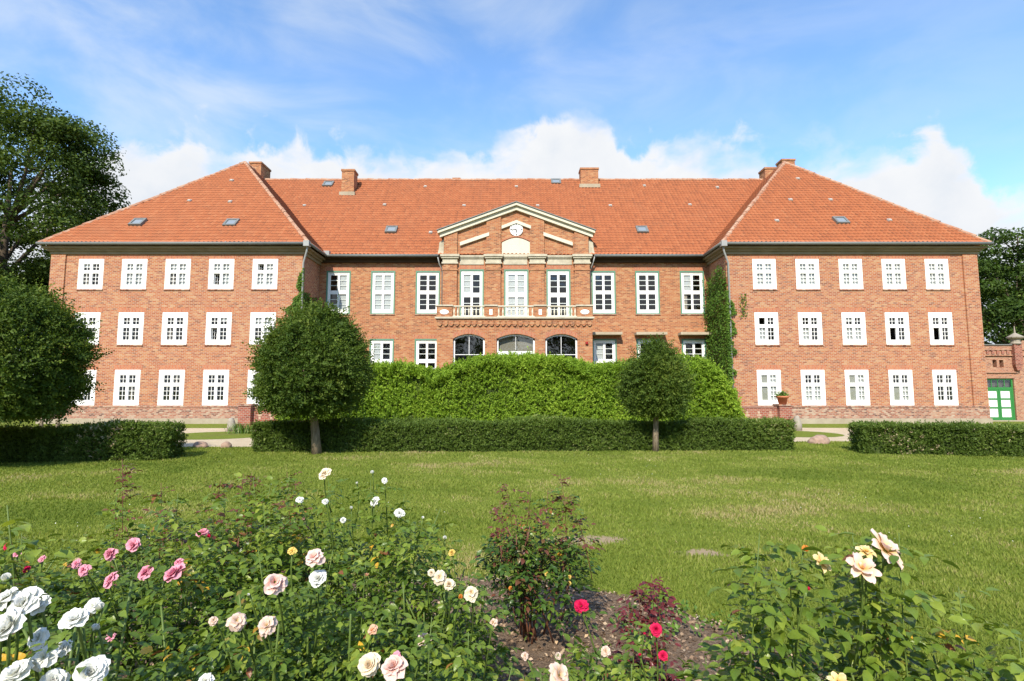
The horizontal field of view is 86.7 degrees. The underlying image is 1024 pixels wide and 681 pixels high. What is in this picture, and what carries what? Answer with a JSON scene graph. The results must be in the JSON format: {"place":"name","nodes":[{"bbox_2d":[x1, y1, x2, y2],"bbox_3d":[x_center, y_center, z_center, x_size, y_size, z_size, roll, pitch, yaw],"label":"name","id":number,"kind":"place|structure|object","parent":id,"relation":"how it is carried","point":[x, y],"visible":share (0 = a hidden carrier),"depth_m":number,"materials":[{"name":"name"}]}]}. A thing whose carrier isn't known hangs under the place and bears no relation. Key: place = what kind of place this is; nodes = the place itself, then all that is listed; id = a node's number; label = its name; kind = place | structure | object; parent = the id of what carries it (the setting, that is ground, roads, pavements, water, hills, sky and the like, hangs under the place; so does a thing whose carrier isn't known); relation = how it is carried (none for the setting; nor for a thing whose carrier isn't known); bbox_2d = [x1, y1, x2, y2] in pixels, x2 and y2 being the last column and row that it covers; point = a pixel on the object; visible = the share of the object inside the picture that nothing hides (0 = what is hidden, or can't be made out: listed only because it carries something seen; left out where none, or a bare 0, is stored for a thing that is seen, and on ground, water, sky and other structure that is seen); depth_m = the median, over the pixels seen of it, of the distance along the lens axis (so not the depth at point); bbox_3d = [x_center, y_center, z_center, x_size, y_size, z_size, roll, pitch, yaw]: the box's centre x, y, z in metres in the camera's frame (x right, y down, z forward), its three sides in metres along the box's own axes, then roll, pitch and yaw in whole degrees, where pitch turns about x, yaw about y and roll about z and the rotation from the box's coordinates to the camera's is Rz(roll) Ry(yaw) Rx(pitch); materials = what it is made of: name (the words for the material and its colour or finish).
{"place":"outdoors","nodes":[
{"label":"outdoors","id":0,"kind":"place"},
{"bbox_2d":[3,574,828,680],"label":"flower bed soil","id":1,"kind":"structure","parent":0,"point":[546,645],"depth_m":4.20,"materials":[{"name":"brown soil"}]},
{"bbox_2d":[0,527,143,673],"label":"rose bush","id":2,"kind":"object","parent":1,"relation":"on","point":[31,569],"visible":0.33,"depth_m":2.45,"materials":[{"name":"green plant"}]},
{"bbox_2d":[0,505,178,680],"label":"rose bush","id":3,"kind":"object","parent":1,"relation":"on","point":[38,662],"visible":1,"depth_m":1.22,"materials":[{"name":"white plant"}]},
{"bbox_2d":[2,495,330,680],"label":"rose bush","id":4,"kind":"object","parent":1,"relation":"on","point":[170,579],"visible":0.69,"depth_m":2.66,"materials":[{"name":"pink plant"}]},
{"bbox_2d":[69,463,339,680],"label":"rose bush","id":5,"kind":"object","parent":1,"relation":"on","point":[188,541],"visible":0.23,"depth_m":3.57,"materials":[{"name":"green plant"}]},
{"bbox_2d":[132,547,455,680],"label":"rose bush","id":6,"kind":"object","parent":1,"relation":"on","point":[240,650],"visible":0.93,"depth_m":2.09,"materials":[{"name":"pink plant"}]},
{"bbox_2d":[193,468,475,680],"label":"rose bush","id":7,"kind":"object","parent":1,"relation":"on","point":[377,560],"visible":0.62,"depth_m":3.05,"materials":[{"name":"green plant"}]},
{"bbox_2d":[320,613,493,680],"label":"rose bush","id":8,"kind":"object","parent":1,"relation":"on","point":[394,666],"visible":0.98,"depth_m":1.83,"materials":[{"name":"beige plant"}]},
{"bbox_2d":[341,520,524,680],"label":"rose bush","id":9,"kind":"object","parent":1,"relation":"on","point":[470,594],"visible":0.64,"depth_m":2.66,"materials":[{"name":"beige plant"}]},
{"bbox_2d":[119,589,874,680],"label":"bed weeds","id":10,"kind":"object","parent":1,"relation":"on","point":[675,626],"visible":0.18,"depth_m":4.28,"materials":[{"name":"green plant"}]},
{"bbox_2d":[469,474,605,644],"bbox_3d":[0.192,1.672,4.209,0.955,1.245,0.962,3,-6,-32],"label":"rose bush","id":11,"kind":"object","parent":1,"relation":"on","point":[525,574],"visible":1,"depth_m":4.10,"materials":[{"name":"green plant"}]},
{"bbox_2d":[493,645,632,680],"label":"rose bush","id":12,"kind":"object","parent":1,"relation":"on","point":[558,670],"visible":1,"depth_m":1.91,"materials":[{"name":"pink plant"}]},
{"bbox_2d":[366,587,791,659],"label":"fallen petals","id":13,"kind":"object","parent":1,"relation":"on","point":[556,641],"visible":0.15,"depth_m":4.14,"materials":[{"name":"plant"}]},
{"bbox_2d":[522,599,654,680],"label":"rose bush","id":14,"kind":"object","parent":1,"relation":"on","point":[580,605],"visible":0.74,"depth_m":2.46,"materials":[{"name":"green plant"}]},
{"bbox_2d":[597,621,692,680],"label":"rose bush","id":15,"kind":"object","parent":1,"relation":"on","point":[656,632],"visible":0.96,"depth_m":2.31,"materials":[{"name":"green plant"}]},
{"bbox_2d":[606,574,684,680],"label":"rose bush","id":16,"kind":"object","parent":1,"relation":"on","point":[654,615],"visible":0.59,"depth_m":2.79,"materials":[{"name":"red plant"}]},
{"bbox_2d":[674,634,769,680],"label":"rose bush","id":17,"kind":"object","parent":1,"relation":"on","point":[695,671],"visible":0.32,"depth_m":2.24,"materials":[{"name":"green plant"}]},
{"bbox_2d":[678,525,1021,680],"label":"rose bush","id":18,"kind":"object","parent":1,"relation":"on","point":[780,665],"visible":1,"depth_m":1.73,"materials":[{"name":"green plant"}]},
{"bbox_2d":[902,613,1023,680],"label":"rose bush","id":19,"kind":"object","parent":1,"relation":"on","point":[1015,668],"visible":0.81,"depth_m":1.65,"materials":[{"name":"green plant"}]},
{"bbox_2d":[113,428,850,446],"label":"gravel path","id":20,"kind":"structure","parent":0,"point":[240,442],"depth_m":21.27,"materials":[{"name":"beige gravel"}]},
{"bbox_2d":[226,418,235,430],"bbox_3d":[-13.017,3.894,25.150,0.406,0.620,0.380,0,-5,0],"label":"stone bollard","id":21,"kind":"object","parent":20,"relation":"on","point":[231,421],"visible":0.85,"depth_m":25.02,"materials":[{"name":"white stone"}]},
{"bbox_2d":[237,404,276,427],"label":"garden wall","id":22,"kind":"structure","parent":20,"relation":"on","point":[247,414],"depth_m":25.57,"materials":[{"name":"brick"}]},
{"bbox_2d":[793,415,801,430],"bbox_3d":[13.451,3.890,25.552,0.402,0.700,0.380,0,-5,0],"label":"stone bollard","id":23,"kind":"object","parent":20,"relation":"on","point":[796,418],"visible":0.86,"depth_m":25.41,"materials":[{"name":"white stone"}]},
{"bbox_2d":[0,417,1023,680],"bbox_3d":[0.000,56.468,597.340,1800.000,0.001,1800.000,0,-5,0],"label":"ground","id":24,"kind":"structure","parent":0,"point":[616,535],"depth_m":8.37,"materials":[{"name":"plant"}]},
{"bbox_2d":[18,259,49,321],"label":"tall tree","id":25,"kind":"object","parent":24,"relation":"on","point":[40,279],"visible":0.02,"depth_m":45.77,"materials":[{"name":"green plant"}]},
{"bbox_2d":[0,269,114,428],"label":"round tree","id":26,"kind":"object","parent":24,"relation":"on","point":[41,336],"visible":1,"depth_m":13.35,"materials":[{"name":"green plant"}]},
{"bbox_2d":[0,71,131,291],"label":"tall tree","id":27,"kind":"object","parent":24,"relation":"on","point":[84,177],"visible":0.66,"depth_m":44.14,"materials":[{"name":"green plant"}]},
{"bbox_2d":[0,418,188,463],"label":"hedge","id":28,"kind":"object","parent":24,"relation":"on","point":[122,440],"visible":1,"depth_m":14.51,"materials":[{"name":"green plant"}]},
{"bbox_2d":[193,441,207,447],"bbox_3d":[-10.333,3.504,18.005,0.476,0.312,0.385,0,-5,0],"label":"boulder","id":29,"kind":"object","parent":24,"relation":"on","point":[199,444],"visible":0.67,"depth_m":17.90,"materials":[{"name":"stone"}]},
{"bbox_2d":[221,441,231,447],"bbox_3d":[-9.446,3.511,17.940,0.321,0.341,0.359,0,-5,0],"label":"boulder","id":30,"kind":"object","parent":24,"relation":"on","point":[226,444],"visible":0.72,"depth_m":17.83,"materials":[{"name":"stone"}]},
{"bbox_2d":[241,294,378,453],"bbox_3d":[-6.049,0.996,16.401,4.170,4.928,4.361,0,-5,0],"label":"round tree","id":31,"kind":"object","parent":24,"relation":"on","point":[325,374],"visible":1,"depth_m":15.44,"materials":[{"name":"green plant"}]},
{"bbox_2d":[274,346,747,426],"bbox_3d":[0.018,2.329,24.081,20.284,4.180,3.857,0,-5,0],"label":"tall hedge","id":32,"kind":"object","parent":24,"relation":"on","point":[492,387],"visible":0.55,"depth_m":23.10,"materials":[{"name":"green plant"}]},
{"bbox_2d":[179,431,844,439],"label":"grass verge","id":33,"kind":"object","parent":24,"relation":"on","point":[207,435],"depth_m":22.62,"materials":[{"name":"plant"}]},
{"bbox_2d":[224,422,255,433],"bbox_3d":[-11.742,3.819,23.700,1.644,0.506,1.307,0,-5,0],"label":"iris clump","id":34,"kind":"object","parent":33,"relation":"on","point":[240,429],"visible":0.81,"depth_m":23.64,"materials":[{"name":"green plant"}]},
{"bbox_2d":[35,159,993,423],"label":"manor house","id":35,"kind":"structure","parent":24,"relation":"on","point":[861,305],"depth_m":31.84,"materials":[{"name":"brick"}]},
{"bbox_2d":[75,365,98,405],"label":"window","id":36,"kind":"structure","parent":35,"relation":"in","point":[87,402],"depth_m":30.86,"materials":[{"name":"white paint"}]},
{"bbox_2d":[74,308,102,345],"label":"window","id":37,"kind":"structure","parent":35,"relation":"in","point":[89,313],"depth_m":31.27,"materials":[{"name":"white paint"}]},
{"bbox_2d":[76,255,105,289],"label":"window","id":38,"kind":"structure","parent":35,"relation":"in","point":[85,261],"depth_m":31.51,"materials":[{"name":"white paint"}]},
{"bbox_2d":[112,365,142,405],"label":"window","id":39,"kind":"structure","parent":35,"relation":"in","point":[127,370],"depth_m":30.92,"materials":[{"name":"white paint"}]},
{"bbox_2d":[116,308,145,345],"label":"window","id":40,"kind":"structure","parent":35,"relation":"in","point":[131,313],"depth_m":31.21,"materials":[{"name":"white paint"}]},
{"bbox_2d":[119,255,149,289],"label":"window","id":41,"kind":"structure","parent":35,"relation":"in","point":[134,267],"depth_m":31.53,"materials":[{"name":"white paint"}]},
{"bbox_2d":[156,365,186,405],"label":"window","id":42,"kind":"structure","parent":35,"relation":"in","point":[172,370],"depth_m":30.92,"materials":[{"name":"white paint"}]},
{"bbox_2d":[160,308,189,345],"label":"window","id":43,"kind":"structure","parent":35,"relation":"in","point":[175,313],"depth_m":31.22,"materials":[{"name":"white paint"}]},
{"bbox_2d":[163,255,192,289],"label":"window","id":44,"kind":"structure","parent":35,"relation":"in","point":[180,265],"depth_m":31.52,"materials":[{"name":"white paint"}]},
{"bbox_2d":[201,365,230,405],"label":"window","id":45,"kind":"structure","parent":35,"relation":"in","point":[216,370],"depth_m":30.91,"materials":[{"name":"white paint"}]},
{"bbox_2d":[204,308,233,345],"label":"window","id":46,"kind":"structure","parent":35,"relation":"in","point":[223,314],"depth_m":31.22,"materials":[{"name":"white paint"}]},
{"bbox_2d":[207,255,235,289],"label":"window","id":47,"kind":"structure","parent":35,"relation":"in","point":[223,265],"depth_m":31.53,"materials":[{"name":"white paint"}]},
{"bbox_2d":[246,365,257,403],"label":"window","id":48,"kind":"structure","parent":35,"relation":"in","point":[250,377],"depth_m":30.93,"materials":[{"name":"white paint"}]},
{"bbox_2d":[248,308,277,345],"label":"window","id":49,"kind":"structure","parent":35,"relation":"in","point":[258,316],"depth_m":31.26,"materials":[{"name":"white paint"}]},
{"bbox_2d":[251,255,279,289],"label":"window","id":50,"kind":"structure","parent":35,"relation":"in","point":[265,279],"depth_m":31.52,"materials":[{"name":"white paint"}]},
{"bbox_2d":[285,268,316,392],"bbox_3d":[-11.836,0.338,31.948,1.919,8.940,3.148,-3,-6,26],"label":"ivy","id":51,"kind":"object","parent":35,"relation":"attached to","point":[295,301],"visible":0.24,"depth_m":31.26,"materials":[{"name":"green plant"}]},
{"bbox_2d":[325,267,351,314],"bbox_3d":[-10.975,-3.131,34.272,1.690,3.090,0.190,0,-5,0],"label":"window","id":52,"kind":"structure","parent":35,"relation":"in","point":[344,273],"depth_m":34.32,"materials":[{"name":"white paint"}]},
{"bbox_2d":[368,335,394,362],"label":"window","id":53,"kind":"structure","parent":35,"relation":"in","point":[381,339],"depth_m":33.96,"materials":[{"name":"white paint"}]},
{"bbox_2d":[370,267,396,314],"bbox_3d":[-8.155,-3.131,34.272,1.690,3.090,0.190,0,-5,0],"label":"window","id":54,"kind":"structure","parent":35,"relation":"in","point":[382,301],"depth_m":34.30,"materials":[{"name":"white paint"}]},
{"bbox_2d":[414,335,436,368],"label":"window","id":55,"kind":"structure","parent":35,"relation":"in","point":[426,339],"depth_m":33.94,"materials":[{"name":"white paint"}]},
{"bbox_2d":[415,267,440,314],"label":"window","id":56,"kind":"structure","parent":35,"relation":"in","point":[427,271],"depth_m":34.27,"materials":[{"name":"white paint"}]},
{"bbox_2d":[453,329,484,361],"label":"arched window","id":57,"kind":"structure","parent":35,"relation":"in","point":[469,332],"depth_m":31.48,"materials":[{"name":"white paint"}]},
{"bbox_2d":[459,265,484,315],"bbox_3d":[-2.510,-2.922,33.751,1.660,3.560,0.190,0,-5,0],"label":"window","id":58,"kind":"structure","parent":35,"relation":"in","point":[467,272],"depth_m":33.82,"materials":[{"name":"white paint"}]},
{"bbox_2d":[497,329,534,354],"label":"arched window","id":59,"kind":"structure","parent":35,"relation":"in","point":[514,342],"depth_m":31.85,"materials":[{"name":"white paint"}]},
{"bbox_2d":[503,265,529,315],"bbox_3d":[0.270,-2.922,33.751,1.680,3.560,0.190,0,-5,0],"label":"window","id":60,"kind":"structure","parent":35,"relation":"in","point":[516,277],"depth_m":33.81,"materials":[{"name":"white paint"}]},
{"bbox_2d":[545,265,571,315],"bbox_3d":[2.890,-2.924,33.731,1.660,3.560,0.150,0,-5,0],"label":"window","id":61,"kind":"structure","parent":35,"relation":"in","point":[557,270],"depth_m":33.78,"materials":[{"name":"white paint"}]},
{"bbox_2d":[545,329,577,357],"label":"arched window","id":62,"kind":"structure","parent":35,"relation":"in","point":[561,332],"depth_m":31.48,"materials":[{"name":"white paint"}]},
{"bbox_2d":[590,267,616,314],"bbox_3d":[5.785,-3.132,34.252,1.690,3.090,0.150,0,-5,0],"label":"window","id":63,"kind":"structure","parent":35,"relation":"in","point":[602,271],"depth_m":34.27,"materials":[{"name":"white paint"}]},
{"bbox_2d":[592,336,617,363],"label":"window","id":64,"kind":"structure","parent":35,"relation":"in","point":[599,354],"depth_m":33.95,"materials":[{"name":"white paint"}]},
{"bbox_2d":[634,267,660,314],"bbox_3d":[8.555,-3.132,34.252,1.690,3.090,0.150,0,-5,0],"label":"window","id":65,"kind":"structure","parent":35,"relation":"in","point":[646,271],"depth_m":34.26,"materials":[{"name":"white paint"}]},
{"bbox_2d":[635,336,661,356],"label":"window","id":66,"kind":"structure","parent":35,"relation":"in","point":[638,338],"depth_m":33.95,"materials":[{"name":"white paint"}]},
{"bbox_2d":[678,267,705,314],"bbox_3d":[11.385,-3.129,34.292,1.690,3.090,0.230,0,-5,0],"label":"window","id":67,"kind":"structure","parent":35,"relation":"in","point":[686,273],"depth_m":34.30,"materials":[{"name":"white paint"}]},
{"bbox_2d":[680,336,706,358],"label":"window","id":68,"kind":"structure","parent":35,"relation":"in","point":[685,339],"depth_m":33.95,"materials":[{"name":"white paint"}]},
{"bbox_2d":[702,265,747,394],"bbox_3d":[12.242,0.147,32.227,1.622,9.372,3.387,2,-6,-21],"label":"ivy","id":69,"kind":"object","parent":35,"relation":"attached to","point":[720,315],"visible":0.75,"depth_m":31.78,"materials":[{"name":"green plant"}]},
{"bbox_2d":[750,255,777,289],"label":"window","id":70,"kind":"structure","parent":35,"relation":"in","point":[763,266],"depth_m":31.53,"materials":[{"name":"white paint"}]},
{"bbox_2d":[752,308,779,345],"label":"window","id":71,"kind":"structure","parent":35,"relation":"in","point":[761,330],"depth_m":31.22,"materials":[{"name":"white paint"}]},
{"bbox_2d":[755,365,781,405],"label":"window","id":72,"kind":"structure","parent":35,"relation":"in","point":[768,376],"depth_m":30.95,"materials":[{"name":"white paint"}]},
{"bbox_2d":[793,255,820,289],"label":"window","id":73,"kind":"structure","parent":35,"relation":"in","point":[807,266],"depth_m":31.53,"materials":[{"name":"white paint"}]},
{"bbox_2d":[796,308,823,345],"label":"window","id":74,"kind":"structure","parent":35,"relation":"in","point":[805,330],"depth_m":31.22,"materials":[{"name":"white paint"}]},
{"bbox_2d":[799,365,826,405],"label":"window","id":75,"kind":"structure","parent":35,"relation":"in","point":[813,394],"depth_m":30.93,"materials":[{"name":"white paint"}]},
{"bbox_2d":[836,255,864,289],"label":"window","id":76,"kind":"structure","parent":35,"relation":"in","point":[850,266],"depth_m":31.52,"materials":[{"name":"white paint"}]},
{"bbox_2d":[839,308,867,345],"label":"window","id":77,"kind":"structure","parent":35,"relation":"in","point":[853,334],"depth_m":31.23,"materials":[{"name":"white paint"}]},
{"bbox_2d":[842,365,871,405],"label":"window","id":78,"kind":"structure","parent":35,"relation":"in","point":[856,376],"depth_m":30.93,"materials":[{"name":"white paint"}]},
{"bbox_2d":[879,255,907,289],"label":"window","id":79,"kind":"structure","parent":35,"relation":"in","point":[893,266],"depth_m":31.52,"materials":[{"name":"white paint"}]},
{"bbox_2d":[883,308,911,345],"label":"window","id":80,"kind":"structure","parent":35,"relation":"in","point":[895,313],"depth_m":31.21,"materials":[{"name":"white paint"}]},
{"bbox_2d":[886,365,915,405],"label":"window","id":81,"kind":"structure","parent":35,"relation":"in","point":[901,394],"depth_m":30.93,"materials":[{"name":"white paint"}]},
{"bbox_2d":[922,255,950,289],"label":"window","id":82,"kind":"structure","parent":35,"relation":"in","point":[937,278],"depth_m":31.52,"materials":[{"name":"white paint"}]},
{"bbox_2d":[926,308,954,345],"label":"window","id":83,"kind":"structure","parent":35,"relation":"in","point":[939,313],"depth_m":31.21,"materials":[{"name":"white paint"}]},
{"bbox_2d":[930,365,959,405],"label":"window","id":84,"kind":"structure","parent":35,"relation":"in","point":[943,370],"depth_m":30.91,"materials":[{"name":"white paint"}]},
{"bbox_2d":[248,413,797,451],"bbox_3d":[0.473,2.956,17.337,17.206,1.322,1.562,0,-5,-2],"label":"hedge","id":85,"kind":"object","parent":24,"relation":"on","point":[464,434],"visible":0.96,"depth_m":16.89,"materials":[{"name":"green plant"}]},
{"bbox_2d":[609,333,700,451],"bbox_3d":[4.444,1.609,16.859,2.873,3.769,2.750,0,-5,0],"label":"round tree","id":86,"kind":"object","parent":24,"relation":"on","point":[655,384],"visible":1,"depth_m":16.40,"materials":[{"name":"green plant"}]},
{"bbox_2d":[807,435,829,443],"bbox_3d":[10.950,3.627,19.354,0.754,0.517,0.551,0,-5,0],"label":"boulder","id":87,"kind":"object","parent":24,"relation":"on","point":[820,439],"visible":0.65,"depth_m":19.19,"materials":[{"name":"stone"}]},
{"bbox_2d":[845,418,1023,456],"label":"hedge","id":88,"kind":"object","parent":24,"relation":"on","point":[977,438],"visible":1,"depth_m":15.87,"materials":[{"name":"green plant"}]},
{"bbox_2d":[977,227,1023,343],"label":"tall tree","id":89,"kind":"object","parent":24,"relation":"on","point":[1009,309],"visible":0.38,"depth_m":44.84,"materials":[{"name":"green plant"}]},
{"bbox_2d":[982,265,1023,341],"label":"tall tree","id":90,"kind":"object","parent":24,"relation":"on","point":[1013,283],"visible":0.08,"depth_m":54.51,"materials":[{"name":"green plant"}]},
{"bbox_2d":[984,326,1023,420],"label":"brick outbuilding","id":91,"kind":"structure","parent":24,"relation":"on","point":[1005,371],"depth_m":33.44,"materials":[{"name":"brick"}]},
{"bbox_2d":[987,378,1015,419],"bbox_3d":[30.050,3.615,33.530,1.900,2.700,0.240,0,-5,0],"label":"door","id":92,"kind":"structure","parent":91,"relation":"in","point":[1000,390],"depth_m":33.42,"materials":[{"name":"green paint"}]},
{"bbox_2d":[0,0,1023,374],"label":"sky","id":93,"kind":"structure","parent":0,"point":[915,105],"materials":[{"name":"blue"}]},
{"bbox_2d":[740,404,792,419],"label":"garden wall","id":94,"kind":"structure","parent":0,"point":[784,411],"depth_m":25.78,"materials":[{"name":"brick"}]},
{"bbox_2d":[774,390,789,403],"bbox_3d":[12.922,2.698,25.908,0.633,0.669,0.584,0,-5,0],"label":"flower pot","id":95,"kind":"object","parent":94,"relation":"on","point":[782,397],"visible":1,"depth_m":25.75,"materials":[{"name":"ceramic"}]}
]}

